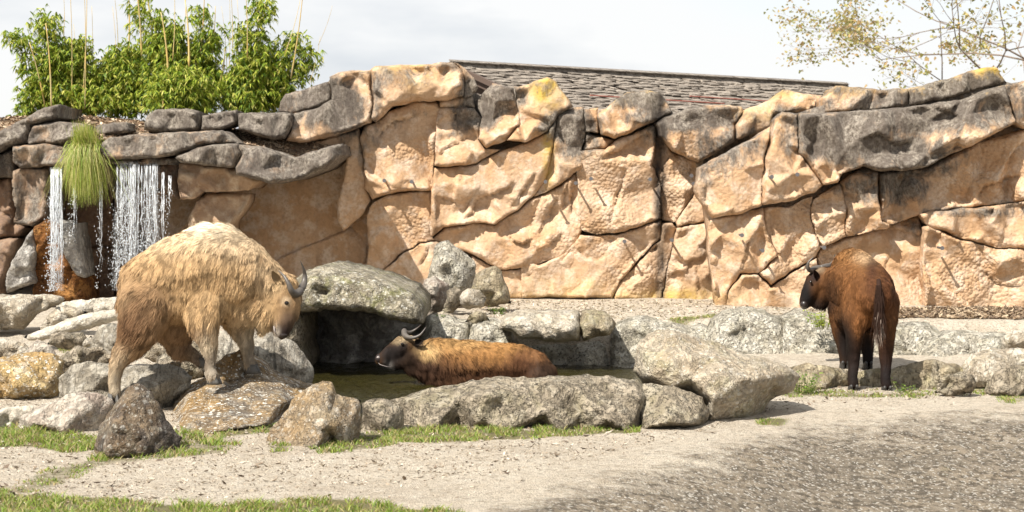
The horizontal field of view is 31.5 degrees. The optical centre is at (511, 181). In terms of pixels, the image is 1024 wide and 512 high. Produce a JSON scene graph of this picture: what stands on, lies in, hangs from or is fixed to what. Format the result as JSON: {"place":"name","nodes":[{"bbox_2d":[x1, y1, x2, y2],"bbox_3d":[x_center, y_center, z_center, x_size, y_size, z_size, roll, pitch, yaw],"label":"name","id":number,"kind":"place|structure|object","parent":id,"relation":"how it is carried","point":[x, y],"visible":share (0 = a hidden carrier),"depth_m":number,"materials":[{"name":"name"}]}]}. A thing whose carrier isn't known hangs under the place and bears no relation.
{"place":"outdoors","nodes":[
{"label":"outdoors","id":0,"kind":"place"},
{"bbox_2d":[0,117,331,248],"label":"cliff top ground","id":1,"kind":"structure","parent":0,"point":[297,147],"depth_m":20.25,"materials":[{"name":"brown soil"}]},
{"bbox_2d":[0,0,85,116],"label":"bamboo","id":2,"kind":"object","parent":1,"relation":"on","point":[49,64],"visible":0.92,"depth_m":21.10,"materials":[{"name":"plant"}]},
{"bbox_2d":[29,3,122,116],"bbox_3d":[-5.072,-1.433,21.282,1.062,1.716,0.931,0,0,26],"label":"bamboo","id":3,"kind":"object","parent":1,"relation":"on","point":[97,100],"visible":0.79,"depth_m":21.16,"materials":[{"name":"plant"}]},
{"bbox_2d":[92,0,155,121],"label":"bamboo","id":4,"kind":"object","parent":1,"relation":"on","point":[119,65],"visible":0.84,"depth_m":21.36,"materials":[{"name":"plant"}]},
{"bbox_2d":[120,0,193,115],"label":"bamboo","id":5,"kind":"object","parent":1,"relation":"on","point":[165,46],"visible":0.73,"depth_m":21.20,"materials":[{"name":"plant"}]},
{"bbox_2d":[0,114,331,156],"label":"bark chips","id":6,"kind":"object","parent":1,"relation":"on","point":[104,120],"visible":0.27,"depth_m":20.32,"materials":[{"name":"brown wood"}]},
{"bbox_2d":[180,0,230,101],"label":"bamboo","id":7,"kind":"object","parent":1,"relation":"on","point":[202,51],"visible":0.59,"depth_m":21.33,"materials":[{"name":"plant"}]},
{"bbox_2d":[214,0,278,112],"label":"bamboo","id":8,"kind":"object","parent":1,"relation":"on","point":[241,90],"visible":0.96,"depth_m":21.09,"materials":[{"name":"plant"}]},
{"bbox_2d":[254,0,331,112],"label":"bamboo","id":9,"kind":"object","parent":1,"relation":"on","point":[283,84],"visible":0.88,"depth_m":21.21,"materials":[{"name":"plant"}]},
{"bbox_2d":[312,362,642,417],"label":"pond water","id":10,"kind":"structure","parent":0,"point":[363,381],"depth_m":15.84,"materials":[{"name":"green liquid"}]},
{"bbox_2d":[375,325,557,386],"bbox_3d":[-0.381,1.725,15.248,1.543,1.037,0.438,0,0,0],"label":"takin","id":11,"kind":"object","parent":10,"relation":"in","point":[437,362],"visible":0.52,"depth_m":15.13,"materials":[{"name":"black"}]},
{"bbox_2d":[0,284,1023,511],"bbox_3d":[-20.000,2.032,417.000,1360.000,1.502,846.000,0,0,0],"label":"ground","id":12,"kind":"structure","parent":0,"point":[963,453],"depth_m":10.88,"materials":[{"name":"beige sand"}]},
{"bbox_2d":[0,338,28,356],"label":"boulder","id":13,"kind":"object","parent":12,"relation":"on","point":[9,347],"visible":0.61,"depth_m":14.88,"materials":[{"name":"grey stone"}]},
{"bbox_2d":[0,405,36,426],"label":"boulder","id":14,"kind":"object","parent":12,"relation":"on","point":[14,414],"visible":0.48,"depth_m":12.19,"materials":[{"name":"stone"}]},
{"bbox_2d":[0,352,64,398],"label":"boulder","id":15,"kind":"object","parent":12,"relation":"on","point":[32,375],"visible":0.86,"depth_m":13.56,"materials":[{"name":"brown stone"}]},
{"bbox_2d":[0,294,64,329],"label":"boulder","id":16,"kind":"object","parent":12,"relation":"on","point":[19,311],"visible":1,"depth_m":16.50,"materials":[{"name":"grey stone"}]},
{"bbox_2d":[26,339,55,353],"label":"boulder","id":17,"kind":"object","parent":12,"relation":"on","point":[37,345],"visible":0.39,"depth_m":14.38,"materials":[{"name":"grey stone"}]},
{"bbox_2d":[0,421,96,452],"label":"grass","id":18,"kind":"structure","parent":12,"relation":"on","point":[60,439],"depth_m":11.42,"materials":[{"name":"green plant"}]},
{"bbox_2d":[0,455,105,492],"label":"grass","id":19,"kind":"structure","parent":12,"relation":"on","point":[56,480],"depth_m":10.10,"materials":[{"name":"green plant"}]},
{"bbox_2d":[39,307,86,329],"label":"boulder","id":20,"kind":"object","parent":12,"relation":"on","point":[57,315],"visible":0.72,"depth_m":16.46,"materials":[{"name":"grey stone"}]},
{"bbox_2d":[17,391,114,432],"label":"boulder","id":21,"kind":"object","parent":12,"relation":"on","point":[81,411],"visible":0.76,"depth_m":12.00,"materials":[{"name":"grey stone"}]},
{"bbox_2d":[47,331,86,349],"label":"boulder","id":22,"kind":"object","parent":12,"relation":"on","point":[65,340],"visible":0.89,"depth_m":15.35,"materials":[{"name":"grey stone"}]},
{"bbox_2d":[24,309,117,340],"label":"boulder","id":23,"kind":"object","parent":12,"relation":"on","point":[90,320],"visible":0.74,"depth_m":15.85,"materials":[{"name":"stone"}]},
{"bbox_2d":[59,361,108,398],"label":"boulder","id":24,"kind":"object","parent":12,"relation":"on","point":[89,376],"visible":0.55,"depth_m":13.20,"materials":[{"name":"grey stone"}]},
{"bbox_2d":[61,345,110,372],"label":"boulder","id":25,"kind":"object","parent":12,"relation":"on","point":[78,354],"visible":0.69,"depth_m":14.07,"materials":[{"name":"grey stone"}]},
{"bbox_2d":[56,297,115,313],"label":"boulder","id":26,"kind":"object","parent":12,"relation":"on","point":[94,305],"visible":0.45,"depth_m":16.99,"materials":[{"name":"stone"}]},
{"bbox_2d":[82,336,92,347],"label":"boulder","id":27,"kind":"object","parent":12,"relation":"on","point":[87,342],"visible":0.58,"depth_m":15.18,"materials":[{"name":"grey stone"}]},
{"bbox_2d":[90,323,117,353],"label":"boulder","id":28,"kind":"object","parent":12,"relation":"on","point":[104,337],"visible":0.38,"depth_m":14.69,"materials":[{"name":"grey stone"}]},
{"bbox_2d":[94,383,181,457],"bbox_3d":[-2.264,1.479,11.022,0.513,0.522,0.528,0,0,-26],"label":"boulder","id":29,"kind":"object","parent":12,"relation":"on","point":[135,422],"visible":0.88,"depth_m":10.86,"materials":[{"name":"grey stone"}]},
{"bbox_2d":[107,363,191,407],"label":"boulder","id":30,"kind":"object","parent":12,"relation":"on","point":[167,385],"visible":0.48,"depth_m":13.05,"materials":[{"name":"grey stone"}]},
{"bbox_2d":[89,425,243,461],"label":"grass","id":31,"kind":"structure","parent":12,"relation":"on","point":[216,440],"depth_m":11.13,"materials":[{"name":"green plant"}]},
{"bbox_2d":[144,339,203,362],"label":"boulder","id":32,"kind":"object","parent":12,"relation":"on","point":[156,350],"visible":0.16,"depth_m":14.74,"materials":[{"name":"grey stone"}]},
{"bbox_2d":[0,104,351,301],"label":"waterfall cliff","id":33,"kind":"structure","parent":12,"relation":"on","point":[207,163],"depth_m":19.50,"materials":[{"name":"grey stone"}]},
{"bbox_2d":[43,169,67,291],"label":"waterfall","id":34,"kind":"structure","parent":33,"relation":"attached to","point":[54,201],"depth_m":19.01,"materials":[{"name":"white liquid"}]},
{"bbox_2d":[66,187,76,243],"bbox_3d":[-4.606,0.321,19.062,0.110,0.652,0.282,0,0,0],"label":"water trickle","id":35,"kind":"object","parent":33,"relation":"attached to","point":[73,194],"visible":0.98,"depth_m":19.07,"materials":[{"name":"white liquid"}]},
{"bbox_2d":[40,119,143,207],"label":"hanging grass","id":36,"kind":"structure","parent":33,"relation":"hanging from","point":[84,157],"depth_m":19.06,"materials":[{"name":"green plant"}]},
{"bbox_2d":[94,181,102,288],"bbox_3d":[-4.357,0.562,19.178,0.078,1.138,0.257,0,0,-7],"label":"water trickle","id":37,"kind":"object","parent":33,"relation":"attached to","point":[100,194],"visible":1,"depth_m":19.18,"materials":[{"name":"white liquid"}]},
{"bbox_2d":[101,163,145,289],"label":"waterfall","id":38,"kind":"structure","parent":33,"relation":"attached to","point":[132,172],"depth_m":19.18,"materials":[{"name":"white liquid"}]},
{"bbox_2d":[135,164,159,253],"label":"waterfall","id":39,"kind":"structure","parent":33,"relation":"attached to","point":[154,215],"depth_m":19.19,"materials":[{"name":"white liquid"}]},
{"bbox_2d":[156,172,164,238],"bbox_3d":[-3.692,0.367,19.152,0.105,0.942,0.309,0,0,0],"label":"water trickle","id":40,"kind":"object","parent":33,"relation":"attached to","point":[163,201],"visible":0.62,"depth_m":19.19,"materials":[{"name":"white liquid"}]},
{"bbox_2d":[163,175,172,236],"bbox_3d":[-3.632,0.285,19.205,0.106,0.713,0.298,0,0,0],"label":"water trickle","id":41,"kind":"object","parent":33,"relation":"attached to","point":[169,179],"visible":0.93,"depth_m":19.24,"materials":[{"name":"white liquid"}]},
{"bbox_2d":[135,58,228,114],"bbox_3d":[-3.795,-0.995,20.901,1.105,0.873,0.829,0,0,0],"label":"bamboo","id":42,"kind":"object","parent":33,"relation":"on","point":[177,87],"visible":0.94,"depth_m":20.73,"materials":[{"name":"plant"}]},
{"bbox_2d":[0,485,469,511],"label":"grass","id":43,"kind":"structure","parent":12,"relation":"on","point":[188,506],"depth_m":9.13,"materials":[{"name":"green plant"}]},
{"bbox_2d":[171,350,311,432],"bbox_3d":[-2.017,1.586,13.137,1.083,0.740,2.645,0,0,0],"label":"boulder","id":44,"kind":"object","parent":12,"relation":"on","point":[238,398],"visible":0.75,"depth_m":12.74,"materials":[{"name":"grey stone"}]},
{"bbox_2d":[155,352,204,379],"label":"boulder","id":45,"kind":"object","parent":44,"relation":"on","point":[193,371],"visible":0.36,"depth_m":13.66,"materials":[{"name":"grey stone"}]},
{"bbox_2d":[107,221,306,403],"bbox_3d":[-2.157,0.915,12.940,1.384,1.278,0.598,0,0,0],"label":"takin","id":46,"kind":"object","parent":44,"relation":"on","point":[199,284],"visible":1,"depth_m":12.75,"materials":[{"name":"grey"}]},
{"bbox_2d":[208,423,274,437],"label":"grass","id":47,"kind":"structure","parent":12,"relation":"on","point":[256,428],"depth_m":11.85,"materials":[{"name":"green plant"}]},
{"bbox_2d":[216,330,313,382],"bbox_3d":[-1.913,1.381,13.981,0.779,0.507,0.850,0,0,0],"label":"boulder","id":48,"kind":"object","parent":12,"relation":"on","point":[286,357],"visible":0.34,"depth_m":13.79,"materials":[{"name":"grey stone"}]},
{"bbox_2d":[269,440,292,451],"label":"grass","id":49,"kind":"structure","parent":12,"relation":"on","point":[277,444],"depth_m":11.17,"materials":[{"name":"green plant"}]},
{"bbox_2d":[255,311,319,365],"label":"boulder","id":50,"kind":"object","parent":12,"relation":"on","point":[303,333],"visible":0.16,"depth_m":16.23,"materials":[{"name":"grey stone"}]},
{"bbox_2d":[266,381,361,447],"bbox_3d":[-1.248,1.501,11.455,0.614,0.496,0.554,0,0,40],"label":"boulder","id":51,"kind":"object","parent":12,"relation":"on","point":[319,413],"visible":0.88,"depth_m":11.30,"materials":[{"name":"grey stone"}]},
{"bbox_2d":[308,427,400,453],"bbox_3d":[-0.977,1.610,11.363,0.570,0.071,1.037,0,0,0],"label":"grass","id":52,"kind":"structure","parent":12,"relation":"on","point":[382,438],"depth_m":11.20,"materials":[{"name":"green plant"}]},
{"bbox_2d":[316,309,421,363],"bbox_3d":[-1.431,1.562,17.310,1.302,0.892,0.880,0,0,0],"label":"boulder","id":53,"kind":"object","parent":12,"relation":"on","point":[345,337],"visible":0.27,"depth_m":17.06,"materials":[{"name":"grey stone"}]},
{"bbox_2d":[296,260,430,323],"bbox_3d":[-1.375,0.988,16.582,1.222,0.499,2.036,0,0,0],"label":"boulder","id":54,"kind":"object","parent":53,"relation":"on","point":[348,285],"visible":0.83,"depth_m":15.69,"materials":[{"name":"grey stone"}]},
{"bbox_2d":[361,398,403,431],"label":"boulder","id":55,"kind":"object","parent":12,"relation":"on","point":[382,413],"visible":0.69,"depth_m":11.95,"materials":[{"name":"grey stone"}]},
{"bbox_2d":[423,276,448,315],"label":"boulder","id":56,"kind":"object","parent":12,"relation":"on","point":[436,287],"visible":0.6,"depth_m":17.80,"materials":[{"name":"grey stone"}]},
{"bbox_2d":[433,311,455,317],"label":"boulder","id":57,"kind":"object","parent":12,"relation":"on","point":[441,312],"visible":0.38,"depth_m":17.20,"materials":[{"name":"grey stone"}]},
{"bbox_2d":[419,313,470,340],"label":"bank rock","id":58,"kind":"object","parent":12,"relation":"on","point":[448,326],"visible":0.29,"depth_m":16.92,"materials":[{"name":"grey stone"}]},
{"bbox_2d":[427,240,475,291],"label":"boulder","id":59,"kind":"object","parent":12,"relation":"on","point":[452,265],"visible":0.65,"depth_m":18.54,"materials":[{"name":"grey stone"}]},
{"bbox_2d":[442,285,461,313],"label":"boulder","id":60,"kind":"object","parent":12,"relation":"on","point":[451,304],"visible":0.94,"depth_m":17.66,"materials":[{"name":"grey stone"}]},
{"bbox_2d":[459,288,485,309],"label":"boulder","id":61,"kind":"object","parent":12,"relation":"on","point":[471,298],"visible":1,"depth_m":17.65,"materials":[{"name":"grey stone"}]},
{"bbox_2d":[153,62,821,298],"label":"rock wall","id":62,"kind":"structure","parent":12,"relation":"on","point":[541,188],"depth_m":20.26,"materials":[{"name":"brown stone"}]},
{"bbox_2d":[471,266,510,306],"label":"boulder","id":63,"kind":"object","parent":12,"relation":"on","point":[489,283],"visible":0.84,"depth_m":18.11,"materials":[{"name":"grey stone"}]},
{"bbox_2d":[469,317,513,342],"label":"bank rock","id":64,"kind":"object","parent":12,"relation":"on","point":[488,331],"visible":0.25,"depth_m":16.88,"materials":[{"name":"grey stone"}]},
{"bbox_2d":[465,311,489,323],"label":"boulder","id":65,"kind":"object","parent":64,"relation":"on","point":[476,317],"visible":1,"depth_m":16.99,"materials":[{"name":"grey stone"}]},
{"bbox_2d":[488,306,504,314],"bbox_3d":[-0.154,1.278,17.833,0.191,0.117,0.188,0,0,-12],"label":"weed","id":66,"kind":"object","parent":12,"relation":"on","point":[501,311],"visible":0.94,"depth_m":17.83,"materials":[{"name":"green plant"}]},
{"bbox_2d":[380,422,642,442],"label":"grass","id":67,"kind":"structure","parent":12,"relation":"on","point":[498,430],"depth_m":11.83,"materials":[{"name":"green plant"}]},
{"bbox_2d":[390,374,645,430],"bbox_3d":[0.041,1.549,12.430,1.797,0.472,0.889,0,0,0],"label":"boulder","id":68,"kind":"object","parent":12,"relation":"on","point":[562,402],"visible":0.73,"depth_m":12.17,"materials":[{"name":"grey stone"}]},
{"bbox_2d":[498,309,580,342],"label":"bank rock","id":69,"kind":"object","parent":12,"relation":"on","point":[554,326],"visible":1,"depth_m":16.31,"materials":[{"name":"grey stone"}]},
{"bbox_2d":[528,341,608,365],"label":"bank rock","id":70,"kind":"object","parent":12,"relation":"on","point":[590,353],"visible":0.29,"depth_m":16.93,"materials":[{"name":"grey stone"}]},
{"bbox_2d":[579,309,615,340],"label":"bank rock","id":71,"kind":"object","parent":12,"relation":"on","point":[595,323],"visible":0.96,"depth_m":16.30,"materials":[{"name":"grey stone"}]},
{"bbox_2d":[449,59,848,112],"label":"shingle roof building","id":72,"kind":"structure","parent":12,"relation":"on","point":[592,88],"depth_m":26.78,"materials":[{"name":"grey"}]},
{"bbox_2d":[471,299,827,320],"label":"terrace gravel","id":73,"kind":"structure","parent":12,"relation":"on","point":[688,306],"depth_m":18.84,"materials":[{"name":"grey gravel"}]},
{"bbox_2d":[610,315,707,367],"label":"bank rock","id":74,"kind":"object","parent":12,"relation":"on","point":[628,334],"visible":0.2,"depth_m":16.84,"materials":[{"name":"grey stone"}]},
{"bbox_2d":[639,383,709,428],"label":"boulder","id":75,"kind":"object","parent":12,"relation":"on","point":[666,406],"visible":0.7,"depth_m":12.24,"materials":[{"name":"grey stone"}]},
{"bbox_2d":[633,329,799,420],"bbox_3d":[1.459,1.408,12.925,1.194,0.721,1.135,0,0,0],"label":"boulder","id":76,"kind":"object","parent":12,"relation":"on","point":[724,382],"visible":0.89,"depth_m":12.64,"materials":[{"name":"grey stone"}]},
{"bbox_2d":[704,306,782,353],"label":"bank rock","id":77,"kind":"object","parent":12,"relation":"on","point":[748,330],"visible":0.43,"depth_m":16.59,"materials":[{"name":"grey stone"}]},
{"bbox_2d":[753,417,786,424],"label":"grass","id":78,"kind":"structure","parent":12,"relation":"on","point":[761,422],"depth_m":12.42,"materials":[{"name":"green plant"}]},
{"bbox_2d":[788,370,821,394],"bbox_3d":[2.229,1.549,13.944,0.306,0.210,0.225,0,0,32],"label":"weed","id":79,"kind":"object","parent":12,"relation":"on","point":[806,386],"visible":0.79,"depth_m":13.96,"materials":[{"name":"yellow"}]},
{"bbox_2d":[778,307,837,353],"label":"bank rock","id":80,"kind":"object","parent":12,"relation":"on","point":[801,335],"visible":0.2,"depth_m":16.46,"materials":[{"name":"grey stone"}]},
{"bbox_2d":[803,310,829,329],"bbox_3d":[2.744,1.228,16.203,0.282,0.179,0.319,0,0,21],"label":"weed","id":81,"kind":"object","parent":12,"relation":"on","point":[821,322],"visible":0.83,"depth_m":16.20,"materials":[{"name":"yellow"}]},
{"bbox_2d":[789,363,847,388],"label":"boulder","id":82,"kind":"object","parent":12,"relation":"on","point":[830,377],"visible":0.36,"depth_m":14.42,"materials":[{"name":"grey stone"}]},
{"bbox_2d":[799,247,899,390],"bbox_3d":[2.765,1.110,14.756,0.672,1.128,1.624,0,0,0],"label":"takin","id":83,"kind":"object","parent":12,"relation":"on","point":[853,291],"visible":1,"depth_m":14.28,"materials":[{"name":"brown"}]},
{"bbox_2d":[782,387,924,398],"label":"grass","id":84,"kind":"structure","parent":12,"relation":"on","point":[865,395],"depth_m":13.92,"materials":[{"name":"green plant"}]},
{"bbox_2d":[693,67,1023,307],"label":"rock wall","id":85,"kind":"structure","parent":12,"relation":"on","point":[917,193],"depth_m":18.96,"materials":[{"name":"beige stone"}]},
{"bbox_2d":[858,368,890,386],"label":"boulder","id":86,"kind":"object","parent":12,"relation":"on","point":[870,377],"visible":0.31,"depth_m":14.55,"materials":[{"name":"grey stone"}]},
{"bbox_2d":[764,0,1023,79],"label":"autumn tree","id":87,"kind":"object","parent":12,"relation":"on","point":[868,40],"visible":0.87,"depth_m":36.55,"materials":[{"name":"yellow plant"}]},
{"bbox_2d":[861,321,939,354],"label":"bank rock","id":88,"kind":"object","parent":12,"relation":"on","point":[911,337],"visible":0.24,"depth_m":16.48,"materials":[{"name":"grey stone"}]},
{"bbox_2d":[787,0,1023,89],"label":"autumn tree","id":89,"kind":"object","parent":12,"relation":"on","point":[926,58],"visible":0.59,"depth_m":30.65,"materials":[{"name":"yellow plant"}]},
{"bbox_2d":[893,382,919,392],"bbox_3d":[3.057,1.597,14.162,0.139,0.129,0.222,0,0,-33],"label":"weed","id":90,"kind":"object","parent":12,"relation":"on","point":[903,389],"visible":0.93,"depth_m":14.14,"materials":[{"name":"green plant"}]},
{"bbox_2d":[867,385,984,395],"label":"grass","id":91,"kind":"structure","parent":12,"relation":"on","point":[931,393],"depth_m":14.20,"materials":[{"name":"green plant"}]},
{"bbox_2d":[891,359,962,388],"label":"boulder","id":92,"kind":"object","parent":12,"relation":"on","point":[927,374],"visible":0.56,"depth_m":14.53,"materials":[{"name":"grey stone"}]},
{"bbox_2d":[934,371,975,395],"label":"boulder","id":93,"kind":"object","parent":12,"relation":"on","point":[959,383],"visible":1,"depth_m":13.94,"materials":[{"name":"grey stone"}]},
{"bbox_2d":[899,304,1023,319],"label":"twig litter","id":94,"kind":"object","parent":12,"relation":"on","point":[977,312],"visible":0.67,"depth_m":17.88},
{"bbox_2d":[917,330,1006,356],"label":"bank rock","id":95,"kind":"object","parent":12,"relation":"on","point":[943,343],"visible":0.3,"depth_m":16.23,"materials":[{"name":"grey stone"}]},
{"bbox_2d":[961,348,1023,388],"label":"boulder","id":96,"kind":"object","parent":12,"relation":"on","point":[983,366],"visible":0.64,"depth_m":14.49,"materials":[{"name":"grey stone"}]},
{"bbox_2d":[973,388,1021,403],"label":"grass","id":97,"kind":"structure","parent":12,"relation":"on","point":[1008,398],"depth_m":13.76,"materials":[{"name":"green plant"}]},
{"bbox_2d":[983,364,1023,395],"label":"boulder","id":98,"kind":"object","parent":12,"relation":"on","point":[1008,380],"visible":0.88,"depth_m":14.01,"materials":[{"name":"grey stone"}]},
{"bbox_2d":[1001,330,1023,348],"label":"boulder","id":99,"kind":"object","parent":12,"relation":"on","point":[1013,339],"visible":0.79,"depth_m":15.53,"materials":[{"name":"grey stone"}]},
{"bbox_2d":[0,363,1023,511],"bbox_3d":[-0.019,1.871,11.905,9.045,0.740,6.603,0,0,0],"label":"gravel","id":100,"kind":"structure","parent":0,"point":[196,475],"depth_m":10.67,"materials":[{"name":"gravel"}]},
{"bbox_2d":[0,0,1023,128],"label":"sky","id":101,"kind":"structure","parent":0,"point":[714,37],"materials":[{"name":"white"}]},
{"bbox_2d":[670,313,716,324],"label":"grass","id":102,"kind":"structure","parent":0,"point":[707,315],"depth_m":17.39,"materials":[{"name":"green plant"}]}
]}

